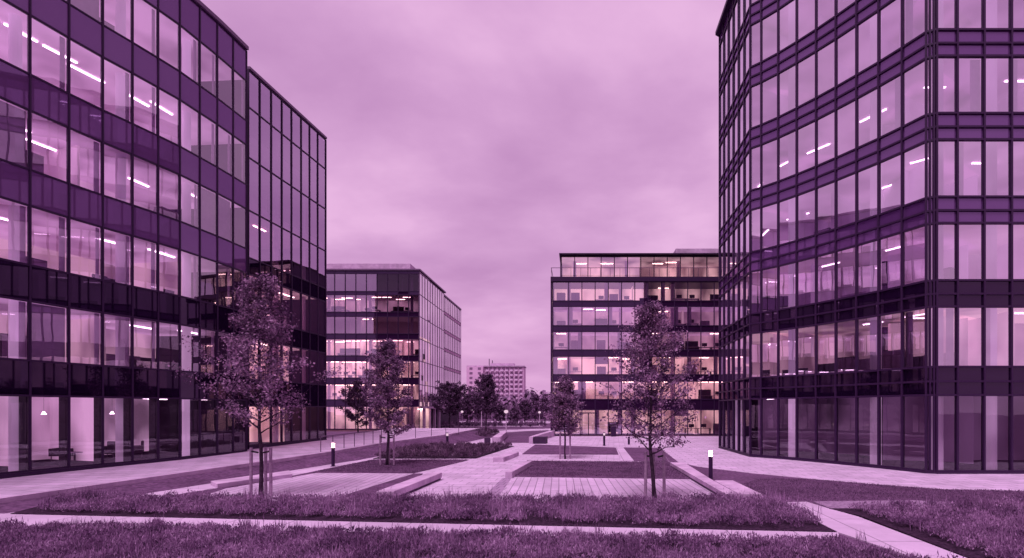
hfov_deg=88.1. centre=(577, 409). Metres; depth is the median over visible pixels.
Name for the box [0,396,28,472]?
window
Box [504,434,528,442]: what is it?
lawn
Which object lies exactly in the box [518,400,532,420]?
tree
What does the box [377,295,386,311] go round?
window
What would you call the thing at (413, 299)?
window
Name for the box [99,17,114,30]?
office desk
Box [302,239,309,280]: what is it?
window
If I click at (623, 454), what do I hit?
paving strip
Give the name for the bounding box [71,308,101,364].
window
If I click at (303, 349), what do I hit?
window
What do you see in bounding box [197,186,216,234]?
window
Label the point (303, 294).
window
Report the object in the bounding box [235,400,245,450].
window
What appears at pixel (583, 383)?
window
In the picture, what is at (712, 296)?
office desk
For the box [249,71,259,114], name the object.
window
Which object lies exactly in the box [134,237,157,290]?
window
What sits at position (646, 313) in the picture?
young tree
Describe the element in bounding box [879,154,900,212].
window
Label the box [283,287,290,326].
window
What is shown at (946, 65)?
window
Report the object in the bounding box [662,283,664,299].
window
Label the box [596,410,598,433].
window
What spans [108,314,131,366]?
window
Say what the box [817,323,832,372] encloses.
window
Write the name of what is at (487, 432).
ground cover shrubs
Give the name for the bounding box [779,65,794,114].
window
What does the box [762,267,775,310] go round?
window
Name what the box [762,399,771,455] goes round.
window
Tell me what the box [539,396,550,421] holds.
tree
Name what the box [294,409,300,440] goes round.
window
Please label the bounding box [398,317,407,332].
window
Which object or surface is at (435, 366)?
window
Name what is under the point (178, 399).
window
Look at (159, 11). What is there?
window
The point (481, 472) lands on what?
plaza paving
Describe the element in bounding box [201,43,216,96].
window
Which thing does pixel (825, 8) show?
window
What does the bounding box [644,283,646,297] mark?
window
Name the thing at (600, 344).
office desk
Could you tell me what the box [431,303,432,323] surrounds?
window
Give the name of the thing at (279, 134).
window
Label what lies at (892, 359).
office desk
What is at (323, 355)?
window
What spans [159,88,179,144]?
window
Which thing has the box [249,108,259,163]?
window
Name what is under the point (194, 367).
office desk
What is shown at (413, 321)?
window
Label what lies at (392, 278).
window
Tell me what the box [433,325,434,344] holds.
window
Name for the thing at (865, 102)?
window
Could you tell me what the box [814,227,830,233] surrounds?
cabinet
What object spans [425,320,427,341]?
window
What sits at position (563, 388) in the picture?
young tree
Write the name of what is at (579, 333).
window
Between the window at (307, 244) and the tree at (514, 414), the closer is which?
the window at (307, 244)
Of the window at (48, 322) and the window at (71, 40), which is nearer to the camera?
the window at (48, 322)
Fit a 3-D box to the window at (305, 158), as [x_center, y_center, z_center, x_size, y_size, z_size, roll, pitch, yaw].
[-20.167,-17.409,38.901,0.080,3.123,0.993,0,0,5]
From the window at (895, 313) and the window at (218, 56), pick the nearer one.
the window at (895, 313)
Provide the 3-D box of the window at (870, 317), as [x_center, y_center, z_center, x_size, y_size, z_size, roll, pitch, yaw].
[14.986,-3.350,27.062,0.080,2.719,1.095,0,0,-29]
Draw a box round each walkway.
[0,428,476,496]
[551,436,1023,490]
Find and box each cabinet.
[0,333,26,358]
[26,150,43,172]
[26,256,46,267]
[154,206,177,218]
[557,293,564,299]
[557,321,565,324]
[558,369,565,373]
[571,293,579,299]
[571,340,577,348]
[597,367,605,373]
[609,294,617,299]
[691,364,696,373]
[701,321,709,324]
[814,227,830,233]
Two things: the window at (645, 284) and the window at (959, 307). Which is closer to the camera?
the window at (959, 307)
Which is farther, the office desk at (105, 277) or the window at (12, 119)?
the office desk at (105, 277)
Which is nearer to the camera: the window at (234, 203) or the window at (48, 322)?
the window at (48, 322)
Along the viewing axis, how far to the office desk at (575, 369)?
60.60 m
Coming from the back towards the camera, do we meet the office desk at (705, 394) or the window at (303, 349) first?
the office desk at (705, 394)
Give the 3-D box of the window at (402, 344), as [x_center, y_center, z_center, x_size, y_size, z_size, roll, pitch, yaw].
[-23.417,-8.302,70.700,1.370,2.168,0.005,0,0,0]
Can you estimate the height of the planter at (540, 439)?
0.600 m
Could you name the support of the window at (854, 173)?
in the office building at (883, 140)
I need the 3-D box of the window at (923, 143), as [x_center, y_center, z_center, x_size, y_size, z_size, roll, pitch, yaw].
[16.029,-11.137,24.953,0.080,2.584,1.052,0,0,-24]
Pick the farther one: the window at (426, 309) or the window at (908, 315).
the window at (426, 309)
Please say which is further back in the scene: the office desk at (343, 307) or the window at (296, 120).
the office desk at (343, 307)
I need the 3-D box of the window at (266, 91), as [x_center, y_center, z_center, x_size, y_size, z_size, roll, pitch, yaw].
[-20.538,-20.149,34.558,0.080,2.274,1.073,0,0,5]
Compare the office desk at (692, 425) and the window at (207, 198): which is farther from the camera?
the office desk at (692, 425)
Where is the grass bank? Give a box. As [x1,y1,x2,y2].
[0,429,495,513]
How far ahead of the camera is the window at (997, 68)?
24.28 m
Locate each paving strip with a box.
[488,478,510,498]
[616,447,633,460]
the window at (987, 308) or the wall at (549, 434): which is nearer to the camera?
the window at (987, 308)
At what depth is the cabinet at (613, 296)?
60.84 m
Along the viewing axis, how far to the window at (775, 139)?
32.38 m
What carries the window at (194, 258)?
in the office building at (125, 127)
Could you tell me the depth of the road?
126.14 m
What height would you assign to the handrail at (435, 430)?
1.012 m
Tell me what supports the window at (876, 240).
in the office building at (883, 140)
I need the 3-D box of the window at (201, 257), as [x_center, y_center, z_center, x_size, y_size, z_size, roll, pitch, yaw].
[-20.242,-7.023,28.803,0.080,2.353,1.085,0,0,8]
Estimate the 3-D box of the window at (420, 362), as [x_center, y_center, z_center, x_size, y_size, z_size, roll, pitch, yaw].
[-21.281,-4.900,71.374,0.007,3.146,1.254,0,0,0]
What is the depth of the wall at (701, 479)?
21.01 m
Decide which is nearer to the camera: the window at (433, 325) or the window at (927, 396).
the window at (927, 396)
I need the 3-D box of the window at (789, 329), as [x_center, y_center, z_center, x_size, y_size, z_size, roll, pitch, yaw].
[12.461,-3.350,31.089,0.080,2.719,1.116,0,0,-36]
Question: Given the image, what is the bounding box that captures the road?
[461,421,550,422]
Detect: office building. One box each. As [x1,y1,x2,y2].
[0,0,248,478]
[247,66,326,448]
[327,264,460,429]
[551,249,718,434]
[715,0,1023,473]
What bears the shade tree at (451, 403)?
on the ground at (1003, 465)
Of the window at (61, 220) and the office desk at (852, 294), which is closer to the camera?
the window at (61, 220)
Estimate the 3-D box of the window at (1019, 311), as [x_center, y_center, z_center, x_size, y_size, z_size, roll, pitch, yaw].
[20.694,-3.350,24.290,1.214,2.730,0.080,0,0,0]
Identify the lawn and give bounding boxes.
[313,460,467,472]
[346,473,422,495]
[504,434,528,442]
[515,461,689,478]
[523,444,617,454]
[624,447,667,461]
[689,465,1023,501]
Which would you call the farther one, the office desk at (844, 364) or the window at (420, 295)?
the window at (420, 295)
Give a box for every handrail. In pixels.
[320,430,381,451]
[415,424,458,437]
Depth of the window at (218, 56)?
30.52 m
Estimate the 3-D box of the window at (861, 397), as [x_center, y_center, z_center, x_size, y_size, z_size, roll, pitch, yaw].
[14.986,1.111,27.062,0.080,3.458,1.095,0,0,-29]
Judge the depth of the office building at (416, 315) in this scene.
72.10 m
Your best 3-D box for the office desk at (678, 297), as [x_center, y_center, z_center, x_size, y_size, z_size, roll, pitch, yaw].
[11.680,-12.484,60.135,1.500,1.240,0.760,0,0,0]
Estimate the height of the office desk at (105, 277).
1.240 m
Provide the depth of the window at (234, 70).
31.57 m
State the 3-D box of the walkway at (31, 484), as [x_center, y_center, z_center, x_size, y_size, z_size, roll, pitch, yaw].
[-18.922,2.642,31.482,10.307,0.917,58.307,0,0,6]
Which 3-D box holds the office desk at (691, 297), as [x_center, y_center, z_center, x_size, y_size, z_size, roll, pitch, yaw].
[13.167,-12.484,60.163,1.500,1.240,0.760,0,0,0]
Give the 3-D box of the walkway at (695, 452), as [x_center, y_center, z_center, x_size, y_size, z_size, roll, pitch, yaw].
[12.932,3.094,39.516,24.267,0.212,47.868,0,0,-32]
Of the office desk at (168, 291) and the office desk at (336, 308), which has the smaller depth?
the office desk at (168, 291)
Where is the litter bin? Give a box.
[611,426,615,435]
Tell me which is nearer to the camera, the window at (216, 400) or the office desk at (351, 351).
the window at (216, 400)
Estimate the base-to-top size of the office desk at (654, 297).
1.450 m
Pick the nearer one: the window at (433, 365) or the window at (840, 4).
the window at (840, 4)
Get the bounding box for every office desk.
[92,274,107,279]
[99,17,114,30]
[106,354,139,366]
[140,357,155,367]
[163,289,173,293]
[191,364,206,371]
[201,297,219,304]
[328,306,340,311]
[337,306,349,311]
[337,349,349,354]
[347,348,359,354]
[555,424,567,433]
[570,367,581,373]
[594,319,607,324]
[597,340,604,348]
[609,422,617,431]
[622,342,632,348]
[647,295,657,299]
[672,295,685,299]
[684,424,698,433]
[685,319,698,324]
[685,341,699,348]
[686,295,698,299]
[697,367,710,373]
[698,390,711,398]
[699,424,710,433]
[710,294,718,299]
[713,423,718,433]
[763,370,769,375]
[782,370,787,374]
[798,292,810,305]
[798,368,807,373]
[818,363,833,372]
[838,356,854,371]
[841,291,865,297]
[852,358,869,370]
[883,350,900,368]
[913,356,922,366]
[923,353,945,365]
[944,267,953,278]
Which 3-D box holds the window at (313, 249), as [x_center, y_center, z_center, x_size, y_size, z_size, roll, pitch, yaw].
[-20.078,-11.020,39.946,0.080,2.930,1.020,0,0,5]
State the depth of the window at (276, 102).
35.76 m
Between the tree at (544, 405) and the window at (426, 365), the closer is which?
the window at (426, 365)
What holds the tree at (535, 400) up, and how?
on the road
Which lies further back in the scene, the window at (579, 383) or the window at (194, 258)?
the window at (579, 383)
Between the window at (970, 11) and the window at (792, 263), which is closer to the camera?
the window at (970, 11)
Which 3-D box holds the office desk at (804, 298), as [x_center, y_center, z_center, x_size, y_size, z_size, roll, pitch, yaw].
[13.977,-6.156,32.204,0.520,1.797,1.000,0,0,-36]
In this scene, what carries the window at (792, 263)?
in the office building at (883, 140)
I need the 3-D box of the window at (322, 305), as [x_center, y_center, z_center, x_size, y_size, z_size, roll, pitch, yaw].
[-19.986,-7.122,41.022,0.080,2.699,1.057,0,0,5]
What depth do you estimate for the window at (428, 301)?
75.10 m
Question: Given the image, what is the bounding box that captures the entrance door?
[580,412,596,434]
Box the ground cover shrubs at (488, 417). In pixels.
[459,412,548,420]
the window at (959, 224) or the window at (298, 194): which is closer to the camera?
the window at (959, 224)
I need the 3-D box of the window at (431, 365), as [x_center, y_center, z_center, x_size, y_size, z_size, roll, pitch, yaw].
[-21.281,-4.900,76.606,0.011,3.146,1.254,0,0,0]
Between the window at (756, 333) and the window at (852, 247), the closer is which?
the window at (852, 247)
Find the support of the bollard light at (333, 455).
on the path at (210, 486)
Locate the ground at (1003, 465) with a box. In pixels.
[0,412,1023,555]
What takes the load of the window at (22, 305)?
in the office building at (125, 127)
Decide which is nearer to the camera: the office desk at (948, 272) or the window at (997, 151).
the window at (997, 151)
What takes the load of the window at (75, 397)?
in the office building at (125, 127)
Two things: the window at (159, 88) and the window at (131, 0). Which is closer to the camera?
the window at (131, 0)
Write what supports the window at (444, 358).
in the office building at (416, 315)
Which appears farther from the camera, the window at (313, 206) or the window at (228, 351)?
the window at (313, 206)
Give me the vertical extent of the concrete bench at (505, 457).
0.270 m
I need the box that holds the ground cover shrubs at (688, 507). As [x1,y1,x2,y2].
[37,486,821,526]
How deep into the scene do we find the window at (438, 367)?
80.51 m
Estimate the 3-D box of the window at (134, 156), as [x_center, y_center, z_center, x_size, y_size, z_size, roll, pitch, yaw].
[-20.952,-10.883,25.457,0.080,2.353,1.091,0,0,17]
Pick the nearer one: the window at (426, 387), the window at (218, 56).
the window at (218, 56)
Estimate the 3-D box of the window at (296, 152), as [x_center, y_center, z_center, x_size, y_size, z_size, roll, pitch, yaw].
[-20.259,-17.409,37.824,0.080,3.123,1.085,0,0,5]
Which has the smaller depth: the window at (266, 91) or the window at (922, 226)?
the window at (922, 226)
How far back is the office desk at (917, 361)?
26.79 m
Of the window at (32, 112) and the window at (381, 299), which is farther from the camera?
the window at (381, 299)
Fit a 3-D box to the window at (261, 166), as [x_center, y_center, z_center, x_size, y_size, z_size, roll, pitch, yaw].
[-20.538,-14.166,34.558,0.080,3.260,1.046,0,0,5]
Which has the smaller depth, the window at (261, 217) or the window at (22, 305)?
the window at (22, 305)
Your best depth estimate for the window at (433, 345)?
77.71 m
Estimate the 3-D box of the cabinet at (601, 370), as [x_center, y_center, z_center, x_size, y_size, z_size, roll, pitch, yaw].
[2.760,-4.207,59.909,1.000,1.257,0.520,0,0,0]
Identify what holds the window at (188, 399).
in the office building at (125, 127)
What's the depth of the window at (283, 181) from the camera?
37.21 m
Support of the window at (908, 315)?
in the office building at (883, 140)
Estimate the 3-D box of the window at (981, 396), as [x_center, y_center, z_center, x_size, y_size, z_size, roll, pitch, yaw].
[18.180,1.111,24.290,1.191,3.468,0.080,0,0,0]
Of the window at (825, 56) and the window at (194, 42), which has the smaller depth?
the window at (194, 42)
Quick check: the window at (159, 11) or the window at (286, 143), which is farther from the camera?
the window at (286, 143)
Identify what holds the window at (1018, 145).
in the office building at (883, 140)
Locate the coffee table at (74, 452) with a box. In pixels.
[71,451,82,460]
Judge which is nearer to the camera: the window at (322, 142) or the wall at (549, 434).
the window at (322, 142)
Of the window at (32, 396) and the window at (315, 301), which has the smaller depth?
the window at (32, 396)
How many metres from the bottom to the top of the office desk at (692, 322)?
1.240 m
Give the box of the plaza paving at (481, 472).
[226,437,698,500]
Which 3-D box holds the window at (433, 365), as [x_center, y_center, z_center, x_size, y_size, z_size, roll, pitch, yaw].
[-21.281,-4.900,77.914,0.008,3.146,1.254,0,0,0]
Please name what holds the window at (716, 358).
in the office building at (638, 278)
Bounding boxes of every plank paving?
[211,473,409,500]
[499,477,726,501]
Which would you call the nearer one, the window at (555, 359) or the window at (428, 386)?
the window at (555, 359)
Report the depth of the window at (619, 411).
59.16 m
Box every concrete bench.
[376,472,441,497]
[493,452,518,461]
[505,461,531,477]
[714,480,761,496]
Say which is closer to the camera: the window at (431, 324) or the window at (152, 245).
the window at (152, 245)
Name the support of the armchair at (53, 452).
on the office building at (125, 127)
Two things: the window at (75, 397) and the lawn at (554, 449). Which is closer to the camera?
the window at (75, 397)
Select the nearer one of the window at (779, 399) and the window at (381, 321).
the window at (779, 399)
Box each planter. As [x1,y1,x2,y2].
[484,437,490,442]
[534,436,547,443]
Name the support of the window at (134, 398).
in the office building at (125, 127)
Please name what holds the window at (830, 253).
in the office building at (883, 140)
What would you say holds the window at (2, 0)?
in the office building at (125, 127)
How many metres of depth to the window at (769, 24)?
31.99 m
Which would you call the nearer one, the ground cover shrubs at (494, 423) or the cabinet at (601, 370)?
the cabinet at (601, 370)
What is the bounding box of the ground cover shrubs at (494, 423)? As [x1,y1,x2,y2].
[442,418,546,427]
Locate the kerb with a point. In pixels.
(78, 489)
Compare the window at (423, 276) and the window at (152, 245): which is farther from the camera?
the window at (423, 276)
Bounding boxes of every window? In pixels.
[0,98,28,167]
[0,197,28,263]
[0,297,28,359]
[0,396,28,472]
[2,0,28,71]
[32,17,67,91]
[32,112,67,181]
[32,207,67,271]
[32,302,67,362]
[32,396,67,469]
[71,0,101,22]
[71,40,101,107]
[71,129,101,193]
[71,219,101,278]
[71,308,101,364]
[75,397,101,465]
[104,58,131,121]
[104,143,131,203]
[104,228,131,284]
[107,0,131,40]
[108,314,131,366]
[111,398,131,462]
[134,0,157,56]
[134,75,157,134]
[134,156,157,212]
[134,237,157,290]
[134,398,157,460]
[135,318,157,368]
[159,11,179,69]
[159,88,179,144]
[159,166,179,219]
[159,244,179,294]
[159,399,179,458]
[161,322,179,369]
[181,26,199,83]
[181,101,199,155]
[181,176,199,227]
[181,250,199,299]
[181,325,199,371]
[181,399,199,456]
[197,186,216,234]
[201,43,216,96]
[201,114,216,165]
[201,257,216,303]
[201,400,216,454]
[203,329,216,372]
[214,194,232,241]
[218,56,232,108]
[218,125,232,174]
[218,263,232,307]
[218,332,232,374]
[220,401,232,452]
[234,70,245,118]
[234,137,245,182]
[234,203,245,247]
[235,269,245,311]
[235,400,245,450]
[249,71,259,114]
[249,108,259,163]
[249,158,259,214]
[249,211,259,260]
[261,82,270,123]
[261,118,270,170]
[261,166,270,220]
[261,217,270,264]
[272,92,281,132]
[272,127,281,177]
[272,174,281,226]
[272,223,281,269]
[283,102,290,139]
[283,135,290,184]
[283,181,290,231]
[283,229,290,273]
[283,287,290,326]
[283,407,290,441]
[292,110,300,147]
[292,143,300,190]
[292,187,300,236]
[292,234,300,277]
[292,290,300,329]
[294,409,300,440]
[302,119,309,154]
[302,151,309,196]
[302,194,309,241]
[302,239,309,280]
[303,294,309,331]
[303,349,309,382]
[304,407,309,439]
[310,127,317,161]
[310,157,317,202]
[310,199,317,245]
[310,243,317,284]
[311,297,317,333]
[315,407,317,438]
[319,135,325,167]
[319,165,325,207]
[319,205,325,249]
[319,248,325,287]
[319,300,325,335]
[319,352,325,384]
[325,407,325,437]
[377,274,386,290]
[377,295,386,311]
[377,317,386,332]
[388,274,397,290]
[388,295,397,311]
[388,317,397,332]
[398,274,407,290]
[398,295,407,311]
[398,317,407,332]
[398,340,407,354]
[409,274,417,290]
[409,295,417,311]
[409,317,417,332]
[409,340,417,354]
[420,274,421,294]
[420,295,421,316]
[420,317,421,336]
[420,339,421,360]
[420,362,421,384]
[420,385,421,401]
[423,276,424,296]
[423,297,424,318]
[423,319,424,337]
[423,362,424,384]
[423,386,424,405]
[425,278,427,298]
[425,299,427,320]
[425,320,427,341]
[425,342,427,362]
[425,363,427,380]
[425,386,427,405]
[428,281,429,300]
[428,301,429,319]
[428,343,429,362]
[428,364,429,385]
[428,386,429,405]
[431,283,432,302]
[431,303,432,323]
[431,324,432,343]
[431,344,432,363]
[431,365,432,385]
[433,285,460,406]
[433,305,434,324]
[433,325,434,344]
[433,345,434,364]
[433,365,434,386]
[435,366,436,386]
[438,367,439,386]
[553,357,557,373]
[569,307,572,324]
[578,332,581,348]
[578,382,581,398]
[582,382,585,398]
[596,357,607,363]
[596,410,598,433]
[604,283,607,299]
[609,307,611,324]
[618,332,620,348]
[618,410,620,433]
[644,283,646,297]
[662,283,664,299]
[675,307,677,324]
[675,410,686,415]
[688,307,690,324]
[715,357,717,373]
[722,400,748,453]
[751,333,757,376]
[751,399,757,454]
[762,11,776,59]
[762,75,776,122]
[762,139,776,185]
[762,203,776,248]
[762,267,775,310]
[762,331,775,375]
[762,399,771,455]
[779,0,794,50]
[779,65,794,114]
[779,131,794,179]
[779,197,793,243]
[779,263,792,308]
[779,329,790,375]
[779,399,784,456]
[797,0,814,39]
[797,53,814,105]
[797,121,814,172]
[797,189,814,238]
[797,258,812,305]
[797,326,812,374]
[797,398,810,458]
[817,0,833,26]
[817,41,833,95]
[817,111,833,164]
[817,182,833,232]
[817,253,831,301]
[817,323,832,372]
[817,398,832,460]
[836,0,854,13]
[836,27,854,84]
[836,100,854,155]
[836,173,854,226]
[836,247,852,298]
[836,320,852,371]
[836,398,854,462]
[857,12,876,72]
[857,88,876,146]
[857,164,876,220]
[857,240,876,293]
[857,317,871,370]
[857,397,875,464]
[879,0,900,59]
[879,75,900,136]
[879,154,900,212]
[879,233,900,289]
[879,313,896,368]
[879,397,895,466]
[903,0,924,44]
[903,60,924,124]
[903,143,924,204]
[903,226,923,284]
[903,308,924,367]
[903,396,924,469]
[927,396,935,469]
[938,0,955,27]
[938,57,955,111]
[938,140,955,194]
[938,224,955,278]
[938,307,955,365]
[955,396,955,469]
[959,0,982,27]
[959,57,982,111]
[959,140,982,194]
[959,224,982,278]
[959,307,982,365]
[981,396,982,469]
[986,0,1009,27]
[986,57,1009,111]
[986,140,1009,194]
[986,224,1009,278]
[986,307,1009,365]
[1009,396,1009,469]
[1013,0,1023,27]
[1013,57,1023,111]
[1013,140,1023,194]
[1013,224,1023,278]
[1013,307,1023,363]
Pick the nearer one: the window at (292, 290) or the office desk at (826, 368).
the office desk at (826, 368)
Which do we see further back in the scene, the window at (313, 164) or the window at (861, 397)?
the window at (313, 164)
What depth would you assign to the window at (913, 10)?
25.02 m
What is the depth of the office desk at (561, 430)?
60.68 m
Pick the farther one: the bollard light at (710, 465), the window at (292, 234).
the window at (292, 234)
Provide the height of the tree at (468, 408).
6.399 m
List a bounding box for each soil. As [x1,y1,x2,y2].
[10,501,836,531]
[373,446,513,458]
[829,503,1022,557]
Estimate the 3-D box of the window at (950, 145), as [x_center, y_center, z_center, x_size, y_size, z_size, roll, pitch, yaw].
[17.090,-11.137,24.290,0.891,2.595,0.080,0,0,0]
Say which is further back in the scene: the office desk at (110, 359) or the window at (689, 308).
the window at (689, 308)
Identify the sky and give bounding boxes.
[200,0,725,394]
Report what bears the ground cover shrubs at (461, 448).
on the soil at (453, 456)
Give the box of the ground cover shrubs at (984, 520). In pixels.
[848,490,1023,557]
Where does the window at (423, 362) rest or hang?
in the office building at (416, 315)
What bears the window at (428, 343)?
in the office building at (416, 315)
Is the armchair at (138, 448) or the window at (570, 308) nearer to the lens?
the armchair at (138, 448)
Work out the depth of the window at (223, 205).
30.05 m
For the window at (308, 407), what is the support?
in the office building at (286, 190)
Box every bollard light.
[330,442,334,466]
[709,449,713,479]
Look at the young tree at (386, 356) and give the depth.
27.38 m
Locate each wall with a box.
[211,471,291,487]
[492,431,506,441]
[529,431,554,443]
[670,462,737,498]
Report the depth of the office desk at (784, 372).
33.48 m
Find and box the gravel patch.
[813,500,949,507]
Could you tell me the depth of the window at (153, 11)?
25.95 m
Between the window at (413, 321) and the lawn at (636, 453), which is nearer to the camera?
the lawn at (636, 453)
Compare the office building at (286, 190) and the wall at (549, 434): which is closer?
the office building at (286, 190)
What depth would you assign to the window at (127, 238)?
24.85 m
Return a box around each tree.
[161,269,356,495]
[336,380,375,431]
[359,338,414,464]
[428,380,471,427]
[459,393,477,420]
[468,373,503,429]
[472,396,484,419]
[493,403,508,420]
[507,407,520,421]
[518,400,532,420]
[528,394,541,420]
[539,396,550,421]
[544,374,586,458]
[594,299,715,499]
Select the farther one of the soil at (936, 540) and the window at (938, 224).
the window at (938, 224)
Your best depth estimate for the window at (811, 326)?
30.54 m
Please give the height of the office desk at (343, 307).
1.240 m
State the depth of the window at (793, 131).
31.54 m
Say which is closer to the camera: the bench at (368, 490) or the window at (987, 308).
the bench at (368, 490)
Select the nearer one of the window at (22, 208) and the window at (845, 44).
the window at (22, 208)
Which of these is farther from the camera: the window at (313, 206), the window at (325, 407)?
the window at (325, 407)
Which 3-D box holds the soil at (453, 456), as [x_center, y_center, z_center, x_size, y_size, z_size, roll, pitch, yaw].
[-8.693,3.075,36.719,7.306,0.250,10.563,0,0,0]
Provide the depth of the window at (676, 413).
59.16 m
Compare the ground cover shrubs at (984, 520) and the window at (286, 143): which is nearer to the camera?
the ground cover shrubs at (984, 520)
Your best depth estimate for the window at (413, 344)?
70.70 m
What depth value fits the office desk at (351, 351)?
72.06 m
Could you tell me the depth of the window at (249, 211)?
33.95 m
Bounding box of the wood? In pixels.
[459,387,550,414]
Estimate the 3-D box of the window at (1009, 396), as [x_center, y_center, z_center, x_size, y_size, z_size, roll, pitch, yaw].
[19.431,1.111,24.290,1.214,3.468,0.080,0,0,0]
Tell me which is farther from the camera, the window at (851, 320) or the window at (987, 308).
the window at (851, 320)
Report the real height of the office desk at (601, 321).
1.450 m
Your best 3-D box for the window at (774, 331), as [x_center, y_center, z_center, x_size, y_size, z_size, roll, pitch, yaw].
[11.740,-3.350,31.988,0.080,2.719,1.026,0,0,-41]
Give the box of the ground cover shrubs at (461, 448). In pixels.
[374,440,511,456]
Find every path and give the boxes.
[0,514,838,539]
[138,456,378,498]
[496,429,550,432]
[787,502,965,557]
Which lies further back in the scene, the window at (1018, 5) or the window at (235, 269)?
the window at (235, 269)
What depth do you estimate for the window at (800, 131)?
30.46 m
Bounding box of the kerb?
[0,428,480,502]
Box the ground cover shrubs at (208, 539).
[0,514,963,557]
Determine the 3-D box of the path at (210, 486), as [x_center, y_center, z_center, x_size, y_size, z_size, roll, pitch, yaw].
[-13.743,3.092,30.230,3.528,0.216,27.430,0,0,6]
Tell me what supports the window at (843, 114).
in the office building at (883, 140)
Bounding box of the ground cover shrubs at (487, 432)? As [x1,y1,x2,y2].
[462,425,499,436]
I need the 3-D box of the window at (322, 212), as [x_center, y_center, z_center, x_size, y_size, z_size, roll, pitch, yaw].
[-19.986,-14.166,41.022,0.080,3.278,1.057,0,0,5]
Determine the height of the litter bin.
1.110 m
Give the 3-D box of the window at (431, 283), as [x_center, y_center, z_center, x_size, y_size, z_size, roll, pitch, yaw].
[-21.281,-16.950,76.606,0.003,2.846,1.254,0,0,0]
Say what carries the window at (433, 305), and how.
in the office building at (416, 315)
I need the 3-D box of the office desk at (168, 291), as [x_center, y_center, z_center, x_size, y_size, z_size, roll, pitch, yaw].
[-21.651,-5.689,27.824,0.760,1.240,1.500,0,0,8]
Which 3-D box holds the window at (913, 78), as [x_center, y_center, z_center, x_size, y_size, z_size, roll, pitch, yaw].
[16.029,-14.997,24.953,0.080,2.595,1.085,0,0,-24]
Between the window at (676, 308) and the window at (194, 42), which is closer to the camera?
the window at (194, 42)
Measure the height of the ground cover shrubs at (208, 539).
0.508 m
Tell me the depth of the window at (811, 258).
30.54 m
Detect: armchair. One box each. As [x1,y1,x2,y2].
[48,448,72,460]
[104,441,114,457]
[134,441,143,456]
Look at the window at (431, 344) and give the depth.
76.64 m
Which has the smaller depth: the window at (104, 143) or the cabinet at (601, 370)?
the window at (104, 143)
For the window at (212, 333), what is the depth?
29.25 m
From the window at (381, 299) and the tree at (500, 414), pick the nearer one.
the window at (381, 299)
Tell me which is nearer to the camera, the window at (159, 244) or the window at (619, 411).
the window at (159, 244)
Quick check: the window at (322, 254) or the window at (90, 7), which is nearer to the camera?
the window at (90, 7)
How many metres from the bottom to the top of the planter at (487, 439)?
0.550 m
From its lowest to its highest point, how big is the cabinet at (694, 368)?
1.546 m
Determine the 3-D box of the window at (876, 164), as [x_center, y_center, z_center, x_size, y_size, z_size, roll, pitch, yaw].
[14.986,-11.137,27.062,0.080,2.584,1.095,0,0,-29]
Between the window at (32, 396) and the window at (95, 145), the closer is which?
the window at (32, 396)
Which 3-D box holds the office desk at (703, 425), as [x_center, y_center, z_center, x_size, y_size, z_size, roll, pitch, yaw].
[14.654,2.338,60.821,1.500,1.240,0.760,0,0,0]
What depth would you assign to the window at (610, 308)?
59.16 m
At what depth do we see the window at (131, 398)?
24.86 m
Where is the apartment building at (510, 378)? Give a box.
[466,359,525,411]

